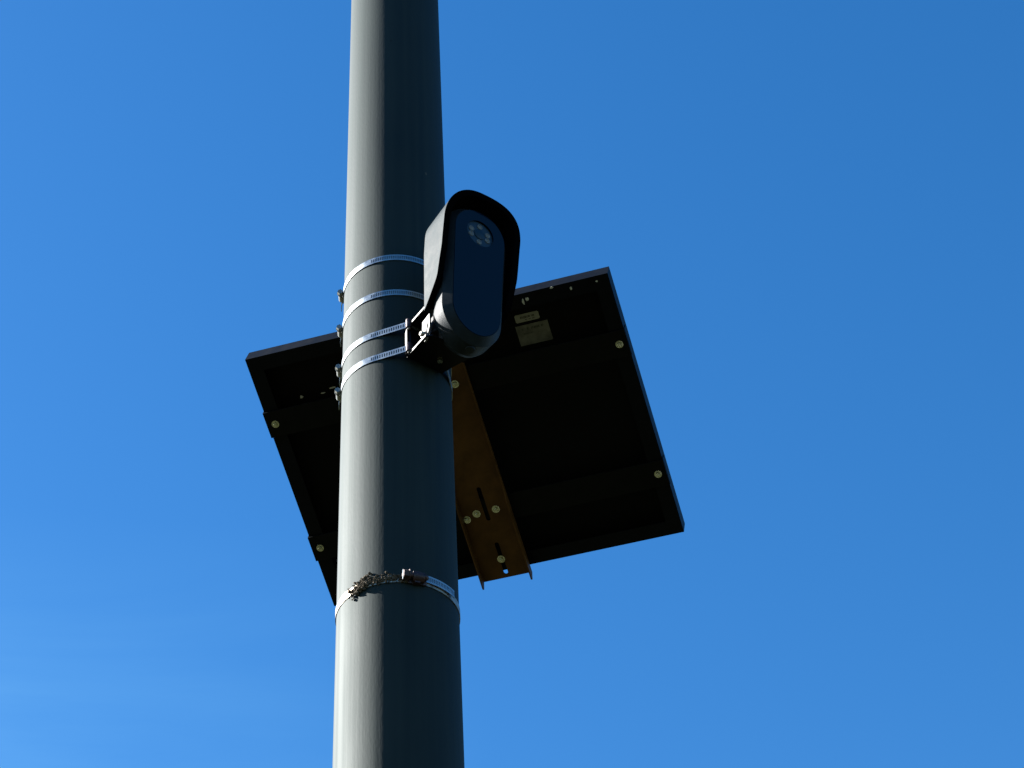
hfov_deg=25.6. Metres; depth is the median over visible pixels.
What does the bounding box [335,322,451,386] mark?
hose clamp
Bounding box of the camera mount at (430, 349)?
[405,307,469,373]
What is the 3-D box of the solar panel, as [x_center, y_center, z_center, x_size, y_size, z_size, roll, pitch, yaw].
[-0.086,0.112,4.210,0.705,0.047,0.532,-13,-69,12]
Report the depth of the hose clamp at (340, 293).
3.79 m
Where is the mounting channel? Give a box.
[451,362,532,589]
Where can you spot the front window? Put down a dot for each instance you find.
(478, 270)
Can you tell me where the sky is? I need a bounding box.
[0,0,1023,767]
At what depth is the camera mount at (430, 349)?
3.62 m
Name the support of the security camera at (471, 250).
attached to the camera mount at (430, 349)
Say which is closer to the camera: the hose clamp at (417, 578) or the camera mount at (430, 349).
the hose clamp at (417, 578)
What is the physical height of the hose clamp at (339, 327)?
0.013 m
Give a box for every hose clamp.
[334,346,452,405]
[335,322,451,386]
[335,569,459,623]
[336,289,423,346]
[337,254,423,311]
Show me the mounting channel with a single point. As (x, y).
(475, 465)
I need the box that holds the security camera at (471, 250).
[424,190,519,357]
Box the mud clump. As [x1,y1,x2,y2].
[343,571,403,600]
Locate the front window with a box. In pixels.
[453,210,503,335]
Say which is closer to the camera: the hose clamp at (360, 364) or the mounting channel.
the hose clamp at (360, 364)
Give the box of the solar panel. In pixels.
[245,266,684,605]
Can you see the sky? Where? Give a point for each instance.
(805, 217)
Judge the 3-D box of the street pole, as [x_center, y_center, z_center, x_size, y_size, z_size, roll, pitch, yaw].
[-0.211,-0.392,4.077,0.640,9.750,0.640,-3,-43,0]
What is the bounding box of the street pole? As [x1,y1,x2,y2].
[333,0,464,767]

